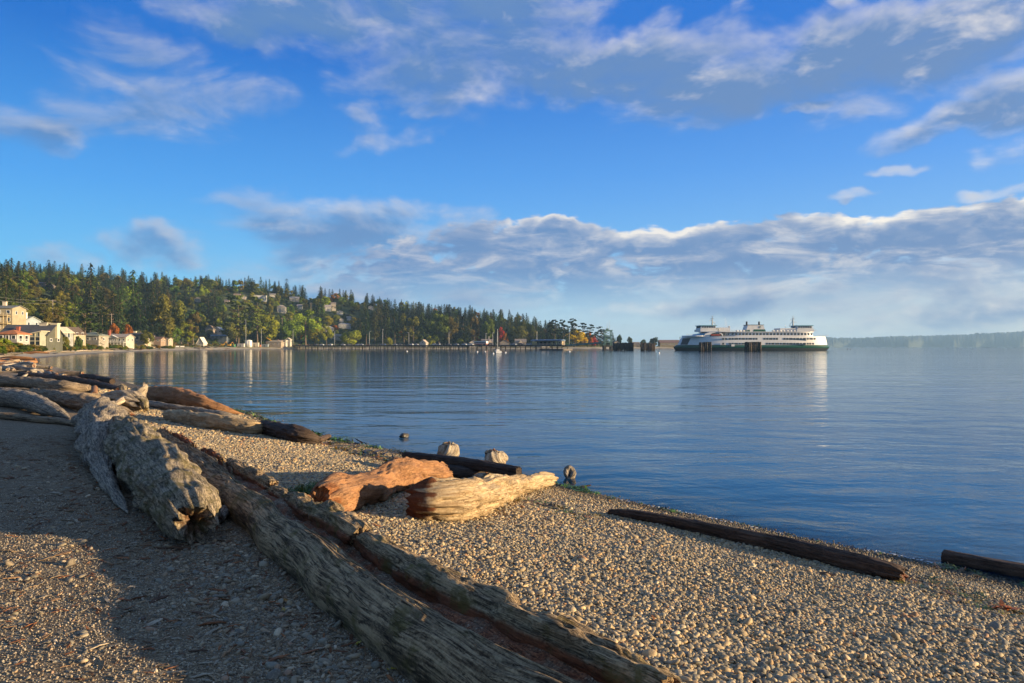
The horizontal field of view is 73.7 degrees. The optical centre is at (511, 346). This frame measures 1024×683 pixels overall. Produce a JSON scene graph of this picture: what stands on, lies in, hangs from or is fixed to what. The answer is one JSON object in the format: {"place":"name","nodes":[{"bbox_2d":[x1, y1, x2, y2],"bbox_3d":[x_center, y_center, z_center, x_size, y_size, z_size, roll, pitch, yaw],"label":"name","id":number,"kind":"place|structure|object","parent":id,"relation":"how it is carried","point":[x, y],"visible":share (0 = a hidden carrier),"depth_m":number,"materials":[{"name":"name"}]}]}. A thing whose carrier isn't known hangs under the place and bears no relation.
{"place":"outdoors","nodes":[
{"label":"outdoors","id":0,"kind":"place"},
{"bbox_2d":[0,278,576,344],"bbox_3d":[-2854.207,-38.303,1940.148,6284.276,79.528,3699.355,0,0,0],"label":"hillside","id":1,"kind":"structure","parent":0,"point":[345,309],"depth_m":795.47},
{"bbox_2d":[1,270,15,299],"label":"fir tree","id":2,"kind":"object","parent":1,"relation":"on","point":[7,280],"visible":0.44,"depth_m":394.73,"materials":[{"name":"green plant"}]},
{"bbox_2d":[0,277,18,304],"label":"fir tree","id":3,"kind":"object","parent":1,"relation":"on","point":[5,296],"visible":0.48,"depth_m":326.85,"materials":[{"name":"green plant"}]},
{"bbox_2d":[15,281,29,307],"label":"fir tree","id":4,"kind":"object","parent":1,"relation":"on","point":[20,293],"visible":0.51,"depth_m":371.95,"materials":[{"name":"green plant"}]},
{"bbox_2d":[13,287,35,300],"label":"broadleaf tree","id":5,"kind":"object","parent":1,"relation":"on","point":[29,295],"visible":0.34,"depth_m":420.78,"materials":[{"name":"green plant"}]},
{"bbox_2d":[29,298,57,315],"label":"maple tree","id":6,"kind":"object","parent":1,"relation":"on","point":[43,308],"visible":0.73,"depth_m":396.64,"materials":[{"name":"green plant"}]},
{"bbox_2d":[40,270,56,289],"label":"fir tree","id":7,"kind":"object","parent":1,"relation":"on","point":[48,279],"visible":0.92,"depth_m":559.80,"materials":[{"name":"green plant"}]},
{"bbox_2d":[53,292,66,314],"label":"broadleaf tree","id":8,"kind":"object","parent":1,"relation":"on","point":[60,299],"visible":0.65,"depth_m":439.98,"materials":[{"name":"green plant"}]},
{"bbox_2d":[59,278,74,313],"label":"fir tree","id":9,"kind":"object","parent":1,"relation":"on","point":[65,287],"visible":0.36,"depth_m":462.65,"materials":[{"name":"green plant"}]},
{"bbox_2d":[67,282,85,314],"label":"fir tree","id":10,"kind":"object","parent":1,"relation":"on","point":[73,290],"visible":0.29,"depth_m":481.66,"materials":[{"name":"green plant"}]},
{"bbox_2d":[77,263,103,331],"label":"fir tree","id":11,"kind":"object","parent":1,"relation":"on","point":[90,281],"visible":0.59,"depth_m":429.37,"materials":[{"name":"green plant"}]},
{"bbox_2d":[209,335,228,342],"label":"shed","id":12,"kind":"structure","parent":1,"relation":"on","point":[223,338],"depth_m":637.00,"materials":[{"name":"grey wood"}]},
{"bbox_2d":[0,260,616,344],"bbox_3d":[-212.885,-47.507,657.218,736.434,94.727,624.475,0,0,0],"label":"woodland","id":13,"kind":"object","parent":1,"relation":"on","point":[208,284],"visible":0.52,"depth_m":817.88,"materials":[{"name":"plant"}]},
{"bbox_2d":[0,277,624,345],"bbox_3d":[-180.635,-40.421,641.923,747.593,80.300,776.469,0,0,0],"label":"undergrowth","id":14,"kind":"object","parent":1,"relation":"on","point":[45,289],"visible":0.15,"depth_m":791.81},
{"bbox_2d":[0,344,1023,682],"bbox_3d":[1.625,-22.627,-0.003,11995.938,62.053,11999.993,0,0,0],"label":"beach","id":15,"kind":"structure","parent":0,"point":[98,584],"depth_m":5.25,"materials":[{"name":"gravel"}]},
{"bbox_2d":[0,302,28,330],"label":"house","id":16,"kind":"structure","parent":15,"relation":"on","point":[12,314],"depth_m":241.98,"materials":[{"name":"beige wood"}]},
{"bbox_2d":[0,330,31,344],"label":"house","id":17,"kind":"structure","parent":15,"relation":"on","point":[16,336],"depth_m":184.11,"materials":[{"name":"white wood"}]},
{"bbox_2d":[0,356,36,359],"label":"driftwood log","id":18,"kind":"object","parent":15,"relation":"on","point":[21,357],"visible":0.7,"depth_m":90.55,"materials":[{"name":"orange wood"}]},
{"bbox_2d":[0,323,64,351],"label":"house","id":19,"kind":"structure","parent":15,"relation":"on","point":[49,336],"depth_m":207.42,"materials":[{"name":"white wood"}]},
{"bbox_2d":[26,313,42,324],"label":"house","id":20,"kind":"structure","parent":15,"relation":"on","point":[31,320],"depth_m":254.58,"materials":[{"name":"white wood"}]},
{"bbox_2d":[0,387,69,418],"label":"driftwood log","id":21,"kind":"object","parent":15,"relation":"on","point":[30,401],"visible":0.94,"depth_m":17.36,"materials":[{"name":"grey wood"}]},
{"bbox_2d":[0,412,73,426],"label":"driftwood log","id":22,"kind":"object","parent":15,"relation":"on","point":[31,418],"visible":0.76,"depth_m":15.22,"materials":[{"name":"brown wood"}]},
{"bbox_2d":[0,375,90,392],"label":"driftwood log","id":23,"kind":"object","parent":15,"relation":"on","point":[28,382],"visible":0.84,"depth_m":26.55,"materials":[{"name":"brown wood"}]},
{"bbox_2d":[42,309,63,326],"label":"maple tree","id":24,"kind":"object","parent":15,"relation":"on","point":[48,317],"visible":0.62,"depth_m":298.99,"materials":[{"name":"green plant"}]},
{"bbox_2d":[54,304,72,320],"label":"pine tree","id":25,"kind":"object","parent":15,"relation":"on","point":[60,306],"visible":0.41,"depth_m":329.04,"materials":[{"name":"green plant"}]},
{"bbox_2d":[43,371,84,375],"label":"driftwood log","id":26,"kind":"object","parent":15,"relation":"on","point":[73,373],"visible":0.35,"depth_m":46.86,"materials":[{"name":"brown wood"}]},
{"bbox_2d":[60,327,74,345],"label":"house","id":27,"kind":"structure","parent":15,"relation":"on","point":[67,332],"depth_m":249.00,"materials":[{"name":"white wood"}]},
{"bbox_2d":[17,372,118,389],"bbox_3d":[-22.276,1.717,34.516,10.162,0.739,0.835,0,0,32],"label":"driftwood log","id":28,"kind":"object","parent":15,"relation":"on","point":[91,382],"visible":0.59,"depth_m":34.46,"materials":[{"name":"brown wood"}]},
{"bbox_2d":[69,294,80,328],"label":"fir tree","id":29,"kind":"object","parent":15,"relation":"on","point":[74,314],"visible":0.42,"depth_m":379.62,"materials":[{"name":"green plant"}]},
{"bbox_2d":[67,327,87,345],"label":"house","id":30,"kind":"structure","parent":15,"relation":"on","point":[79,332],"depth_m":270.60,"materials":[{"name":"beige wood"}]},
{"bbox_2d":[28,388,134,415],"bbox_3d":[-13.015,1.600,20.009,7.002,0.631,0.739,0,0,37],"label":"driftwood log","id":31,"kind":"object","parent":15,"relation":"on","point":[70,400],"visible":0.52,"depth_m":19.41,"materials":[{"name":"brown wood"}]},
{"bbox_2d":[71,304,105,332],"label":"pine tree","id":32,"kind":"object","parent":15,"relation":"on","point":[90,325],"visible":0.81,"depth_m":339.80,"materials":[{"name":"green plant"}]},
{"bbox_2d":[78,374,115,383],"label":"driftwood log","id":33,"kind":"object","parent":15,"relation":"on","point":[101,378],"visible":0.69,"depth_m":39.79,"materials":[{"name":"brown wood"}]},
{"bbox_2d":[86,332,108,348],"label":"house","id":34,"kind":"structure","parent":15,"relation":"on","point":[94,338],"depth_m":306.96,"materials":[{"name":"beige wood"}]},
{"bbox_2d":[71,396,128,512],"bbox_3d":[-6.649,1.363,11.185,0.936,0.930,10.741,0,0,-34],"label":"driftwood log","id":35,"kind":"object","parent":15,"relation":"on","point":[92,421],"visible":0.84,"depth_m":9.72,"materials":[{"name":"grey wood"}]},
{"bbox_2d":[94,297,108,333],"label":"fir tree","id":36,"kind":"object","parent":15,"relation":"on","point":[102,310],"visible":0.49,"depth_m":399.80,"materials":[{"name":"green plant"}]},
{"bbox_2d":[103,291,123,332],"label":"fir tree","id":37,"kind":"object","parent":15,"relation":"on","point":[114,314],"visible":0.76,"depth_m":439.52,"materials":[{"name":"green plant"}]},
{"bbox_2d":[113,290,126,333],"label":"fir tree","id":38,"kind":"object","parent":15,"relation":"on","point":[120,315],"visible":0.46,"depth_m":459.88,"materials":[{"name":"green plant"}]},
{"bbox_2d":[107,330,135,348],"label":"house","id":39,"kind":"structure","parent":15,"relation":"on","point":[127,340],"depth_m":360.32,"materials":[{"name":"beige wood"}]},
{"bbox_2d":[101,382,148,411],"bbox_3d":[-11.789,1.552,20.765,1.839,0.934,1.291,0,0,0],"label":"root wad","id":40,"kind":"object","parent":15,"relation":"on","point":[135,399],"visible":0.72,"depth_m":20.63,"materials":[{"name":"grey wood"}]},
{"bbox_2d":[122,270,146,332],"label":"fir tree","id":41,"kind":"object","parent":15,"relation":"on","point":[133,315],"visible":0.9,"depth_m":479.35,"materials":[{"name":"green plant"}]},
{"bbox_2d":[130,331,150,347],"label":"house","id":42,"kind":"structure","parent":15,"relation":"on","point":[137,341],"depth_m":419.97,"materials":[{"name":"beige wood"}]},
{"bbox_2d":[139,330,154,346],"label":"maple tree","id":43,"kind":"object","parent":15,"relation":"on","point":[145,335],"visible":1,"depth_m":418.79,"materials":[{"name":"green plant"}]},
{"bbox_2d":[144,280,161,335],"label":"fir tree","id":44,"kind":"object","parent":15,"relation":"on","point":[152,303],"visible":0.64,"depth_m":499.65,"materials":[{"name":"green plant"}]},
{"bbox_2d":[153,336,165,346],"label":"house","id":45,"kind":"structure","parent":15,"relation":"on","point":[160,341],"depth_m":453.86,"materials":[{"name":"beige wood"}]},
{"bbox_2d":[148,294,175,345],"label":"broadleaf tree","id":46,"kind":"object","parent":15,"relation":"on","point":[160,310],"visible":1,"depth_m":466.94,"materials":[{"name":"green plant"}]},
{"bbox_2d":[103,415,221,544],"bbox_3d":[-5.115,1.408,9.355,0.821,0.715,9.080,0,0,-35],"label":"driftwood log","id":47,"kind":"object","parent":15,"relation":"on","point":[174,492],"visible":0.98,"depth_m":6.48,"materials":[{"name":"grey wood"}]},
{"bbox_2d":[169,300,187,344],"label":"broadleaf tree","id":48,"kind":"object","parent":15,"relation":"on","point":[175,313],"visible":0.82,"depth_m":556.53,"materials":[{"name":"green plant"}]},
{"bbox_2d":[181,323,195,343],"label":"maple tree","id":49,"kind":"object","parent":15,"relation":"on","point":[187,338],"visible":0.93,"depth_m":557.13,"materials":[{"name":"green plant"}]},
{"bbox_2d":[186,312,201,344],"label":"broadleaf tree","id":50,"kind":"object","parent":15,"relation":"on","point":[196,318],"visible":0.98,"depth_m":557.47,"materials":[{"name":"green plant"}]},
{"bbox_2d":[146,386,242,413],"bbox_3d":[-11.914,1.869,24.501,5.847,0.879,1.194,0,0,34],"label":"driftwood log","id":51,"kind":"object","parent":15,"relation":"on","point":[176,395],"visible":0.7,"depth_m":23.51,"materials":[{"name":"orange wood"}]},
{"bbox_2d":[148,400,241,417],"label":"driftwood log","id":52,"kind":"object","parent":15,"relation":"on","point":[160,405],"visible":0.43,"depth_m":21.48,"materials":[{"name":"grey wood"}]},
{"bbox_2d":[162,409,263,433],"bbox_3d":[-8.000,1.915,17.699,4.140,0.537,0.770,0,0,30],"label":"driftwood log","id":53,"kind":"object","parent":15,"relation":"on","point":[208,420],"visible":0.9,"depth_m":16.97,"materials":[{"name":"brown wood"}]},
{"bbox_2d":[218,505,228,521],"bbox_3d":[-2.881,1.631,6.892,0.120,0.149,1.000,0,0,-18],"label":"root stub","id":54,"kind":"object","parent":15,"relation":"on","point":[224,513],"visible":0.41,"depth_m":6.50,"materials":[{"name":"grey wood"}]},
{"bbox_2d":[219,295,256,342],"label":"pine tree","id":55,"kind":"object","parent":15,"relation":"on","point":[234,307],"visible":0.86,"depth_m":636.05,"materials":[{"name":"green plant"}]},
{"bbox_2d":[225,320,250,345],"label":"maple tree","id":56,"kind":"object","parent":15,"relation":"on","point":[232,330],"visible":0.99,"depth_m":626.35,"materials":[{"name":"green plant"}]},
{"bbox_2d":[241,296,269,342],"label":"pine tree","id":57,"kind":"object","parent":15,"relation":"on","point":[253,321],"visible":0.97,"depth_m":642.52,"materials":[{"name":"green plant"}]},
{"bbox_2d":[257,314,279,341],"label":"maple tree","id":58,"kind":"object","parent":15,"relation":"on","point":[272,330],"visible":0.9,"depth_m":654.77,"materials":[{"name":"green plant"}]},
{"bbox_2d":[266,340,283,347],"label":"house","id":59,"kind":"structure","parent":15,"relation":"on","point":[276,343],"depth_m":647.27,"materials":[{"name":"beige wood"}]},
{"bbox_2d":[278,321,297,340],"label":"maple tree","id":60,"kind":"object","parent":15,"relation":"on","point":[285,330],"visible":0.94,"depth_m":672.61,"materials":[{"name":"green plant"}]},
{"bbox_2d":[259,420,321,443],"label":"driftwood log","id":61,"kind":"object","parent":15,"relation":"on","point":[292,432],"visible":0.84,"depth_m":15.82,"materials":[{"name":"brown wood"}]},
{"bbox_2d":[285,480,317,494],"bbox_3d":[-2.630,1.792,8.463,0.986,0.312,1.054,0,0,0],"label":"moss tuft","id":62,"kind":"object","parent":15,"relation":"on","point":[303,488],"visible":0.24,"depth_m":8.44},
{"bbox_2d":[290,310,322,344],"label":"maple tree","id":63,"kind":"object","parent":15,"relation":"on","point":[300,322],"visible":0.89,"depth_m":687.80,"materials":[{"name":"green plant"}]},
{"bbox_2d":[304,320,322,343],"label":"maple tree","id":64,"kind":"object","parent":15,"relation":"on","point":[312,336],"visible":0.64,"depth_m":695.16,"materials":[{"name":"green plant"}]},
{"bbox_2d":[313,299,323,344],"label":"fir tree","id":65,"kind":"object","parent":15,"relation":"on","point":[318,321],"visible":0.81,"depth_m":697.56,"materials":[{"name":"green plant"}]},
{"bbox_2d":[319,324,333,344],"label":"maple tree","id":66,"kind":"object","parent":15,"relation":"on","point":[329,333],"visible":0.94,"depth_m":703.38,"materials":[{"name":"green plant"}]},
{"bbox_2d":[0,342,664,353],"bbox_3d":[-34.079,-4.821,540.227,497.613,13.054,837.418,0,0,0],"label":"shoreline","id":67,"kind":"structure","parent":15,"relation":"on","point":[17,347],"depth_m":270.57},
{"bbox_2d":[339,330,361,344],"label":"bushy tree","id":68,"kind":"object","parent":15,"relation":"on","point":[345,338],"visible":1,"depth_m":718.33,"materials":[{"name":"green plant"}]},
{"bbox_2d":[361,309,374,344],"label":"fir tree","id":69,"kind":"object","parent":15,"relation":"on","point":[367,326],"visible":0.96,"depth_m":735.25,"materials":[{"name":"green plant"}]},
{"bbox_2d":[371,312,380,339],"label":"fir tree","id":70,"kind":"object","parent":15,"relation":"on","point":[375,331],"visible":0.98,"depth_m":739.28,"materials":[{"name":"green plant"}]},
{"bbox_2d":[308,457,452,511],"bbox_3d":[-1.663,1.788,8.965,0.657,0.762,4.165,0,0,12],"label":"driftwood log","id":71,"kind":"object","parent":15,"relation":"on","point":[384,481],"visible":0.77,"depth_m":8.14,"materials":[{"name":"orange wood"}]},
{"bbox_2d":[377,303,391,338],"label":"fir tree","id":72,"kind":"object","parent":15,"relation":"on","point":[386,321],"visible":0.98,"depth_m":741.07,"materials":[{"name":"green plant"}]},
{"bbox_2d":[384,304,403,342],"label":"fir tree","id":73,"kind":"object","parent":15,"relation":"on","point":[394,317],"visible":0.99,"depth_m":740.88,"materials":[{"name":"green plant"}]},
{"bbox_2d":[396,313,411,343],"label":"fir tree","id":74,"kind":"object","parent":15,"relation":"on","point":[404,329],"visible":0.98,"depth_m":745.27,"materials":[{"name":"green plant"}]},
{"bbox_2d":[407,316,419,343],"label":"broadleaf tree","id":75,"kind":"object","parent":15,"relation":"on","point":[412,322],"visible":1,"depth_m":743.23,"materials":[{"name":"green plant"}]},
{"bbox_2d":[156,427,682,682],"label":"split log","id":76,"kind":"object","parent":15,"relation":"on","point":[409,615],"visible":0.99,"depth_m":3.80,"materials":[{"name":"brown wood"}]},
{"bbox_2d":[414,312,429,339],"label":"fir tree","id":77,"kind":"object","parent":15,"relation":"on","point":[422,329],"visible":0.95,"depth_m":751.34,"materials":[{"name":"green plant"}]},
{"bbox_2d":[426,313,451,342],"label":"maple tree","id":78,"kind":"object","parent":15,"relation":"on","point":[440,327],"visible":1,"depth_m":751.72,"materials":[{"name":"green plant"}]},
{"bbox_2d":[437,441,459,455],"bbox_3d":[-1.302,2.202,13.947,0.463,0.539,0.496,0,0,0],"label":"stump","id":79,"kind":"object","parent":15,"relation":"on","point":[448,448],"visible":0.69,"depth_m":13.86,"materials":[{"name":"brown wood"}]},
{"bbox_2d":[444,317,458,342],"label":"broadleaf tree","id":80,"kind":"object","parent":15,"relation":"on","point":[454,328],"visible":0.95,"depth_m":752.49,"materials":[{"name":"green plant"}]},
{"bbox_2d":[451,315,470,344],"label":"fir tree","id":81,"kind":"object","parent":15,"relation":"on","point":[462,330],"visible":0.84,"depth_m":758.10,"materials":[{"name":"green plant"}]},
{"bbox_2d":[401,452,521,475],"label":"driftwood beam","id":82,"kind":"structure","parent":15,"relation":"on","point":[489,466],"depth_m":11.43,"materials":[{"name":"brown wood"}]},
{"bbox_2d":[447,464,487,478],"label":"driftwood log","id":83,"kind":"object","parent":15,"relation":"on","point":[460,471],"visible":0.42,"depth_m":11.40,"materials":[{"name":"brown wood"}]},
{"bbox_2d":[469,316,479,340],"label":"maple tree","id":84,"kind":"object","parent":15,"relation":"on","point":[475,333],"visible":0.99,"depth_m":760.83,"materials":[{"name":"green plant"}]},
{"bbox_2d":[404,472,558,520],"bbox_3d":[-0.030,1.903,9.470,0.803,0.878,4.481,0,0,23],"label":"driftwood log","id":85,"kind":"object","parent":15,"relation":"on","point":[446,499],"visible":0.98,"depth_m":7.69,"materials":[{"name":"yellow wood"}]},
{"bbox_2d":[480,315,494,337],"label":"maple tree","id":86,"kind":"object","parent":15,"relation":"on","point":[488,329],"visible":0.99,"depth_m":762.53,"materials":[{"name":"green plant"}]},
{"bbox_2d":[484,448,507,463],"bbox_3d":[-0.346,2.226,13.210,0.502,0.534,0.490,0,0,40],"label":"stump","id":87,"kind":"object","parent":15,"relation":"on","point":[493,455],"visible":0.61,"depth_m":13.08,"materials":[{"name":"brown wood"}]},
{"bbox_2d":[511,326,527,339],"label":"maple tree","id":88,"kind":"object","parent":15,"relation":"on","point":[515,333],"visible":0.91,"depth_m":767.66,"materials":[{"name":"green plant"}]},
{"bbox_2d":[548,320,563,338],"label":"pine tree","id":89,"kind":"object","parent":15,"relation":"on","point":[553,333],"visible":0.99,"depth_m":773.82,"materials":[{"name":"green plant"}]},
{"bbox_2d":[568,318,581,343],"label":"pine tree","id":90,"kind":"object","parent":15,"relation":"on","point":[572,324],"visible":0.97,"depth_m":783.75,"materials":[{"name":"green plant"}]},
{"bbox_2d":[566,329,584,343],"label":"maple tree","id":91,"kind":"object","parent":15,"relation":"on","point":[581,336],"visible":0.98,"depth_m":784.71,"materials":[{"name":"yellow plant"}]},
{"bbox_2d":[235,408,1023,617],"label":"seaweed","id":92,"kind":"object","parent":15,"relation":"on","point":[366,452],"visible":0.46,"depth_m":9.19,"materials":[{"name":"plant"}]},
{"bbox_2d":[658,340,678,347],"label":"building","id":93,"kind":"structure","parent":15,"relation":"on","point":[668,343],"depth_m":963.01,"materials":[{"name":"beige"}]},
{"bbox_2d":[606,509,908,581],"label":"driftwood beam","id":94,"kind":"structure","parent":15,"relation":"on","point":[859,563],"depth_m":7.43,"materials":[{"name":"brown wood"}]},
{"bbox_2d":[941,550,1023,579],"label":"driftwood beam","id":95,"kind":"structure","parent":15,"relation":"on","point":[1011,569],"depth_m":7.34,"materials":[{"name":"brown wood"}]},
{"bbox_2d":[986,599,1021,610],"bbox_3d":[4.163,2.204,5.774,0.260,0.049,0.204,0,0,-27],"label":"kelp clump","id":96,"kind":"object","parent":15,"relation":"on","point":[1001,605],"visible":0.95,"depth_m":5.79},
{"bbox_2d":[0,0,1023,343],"label":"sky","id":97,"kind":"structure","parent":0,"point":[638,170],"materials":[{"name":"blue"}]},
{"bbox_2d":[25,347,1023,560],"bbox_3d":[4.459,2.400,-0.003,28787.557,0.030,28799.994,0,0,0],"label":"water","id":98,"kind":"structure","parent":0,"point":[923,443],"depth_m":24.62,"materials":[{"name":"liquid"}]},
{"bbox_2d":[292,343,572,349],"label":"ferry dock","id":99,"kind":"object","parent":98,"relation":"in","point":[343,346],"visible":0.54,"depth_m":551.93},
{"bbox_2d":[531,339,565,344],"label":"waiting shelter","id":100,"kind":"object","parent":99,"relation":"on","point":[553,341],"visible":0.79,"depth_m":489.99,"materials":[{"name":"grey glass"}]},
{"bbox_2d":[563,465,575,480],"bbox_3d":[1.060,2.310,12.519,0.240,0.261,0.204,0,0,0],"label":"driftwood ring","id":101,"kind":"object","parent":98,"relation":"on","point":[569,471],"visible":1,"depth_m":12.47,"materials":[{"name":"grey wood"}]},
{"bbox_2d":[602,328,612,349],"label":"transfer tower","id":102,"kind":"structure","parent":98,"relation":"in","point":[606,336],"depth_m":468.24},
{"bbox_2d":[613,342,633,350],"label":"piling wall","id":103,"kind":"structure","parent":98,"relation":"in","point":[620,346],"depth_m":438.95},
{"bbox_2d":[640,342,654,350],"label":"piling cluster","id":104,"kind":"object","parent":98,"relation":"in","point":[644,346],"visible":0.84,"depth_m":428.79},
{"bbox_2d":[699,342,711,350],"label":"piling cluster","id":105,"kind":"object","parent":98,"relation":"in","point":[705,346],"visible":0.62,"depth_m":369.91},
{"bbox_2d":[674,318,828,350],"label":"ferry","id":106,"kind":"object","parent":98,"relation":"on","point":[797,338],"visible":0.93,"depth_m":426.70,"materials":[{"name":"white metal"}]},
{"bbox_2d":[744,342,761,350],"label":"piling cluster","id":107,"kind":"object","parent":98,"relation":"in","point":[752,346],"visible":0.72,"depth_m":370.11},
{"bbox_2d":[826,331,1023,346],"bbox_3d":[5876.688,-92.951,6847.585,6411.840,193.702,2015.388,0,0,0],"label":"shore hills","id":108,"kind":"structure","parent":0,"point":[1007,339],"depth_m":6350.71,"materials":[{"name":"grey"}]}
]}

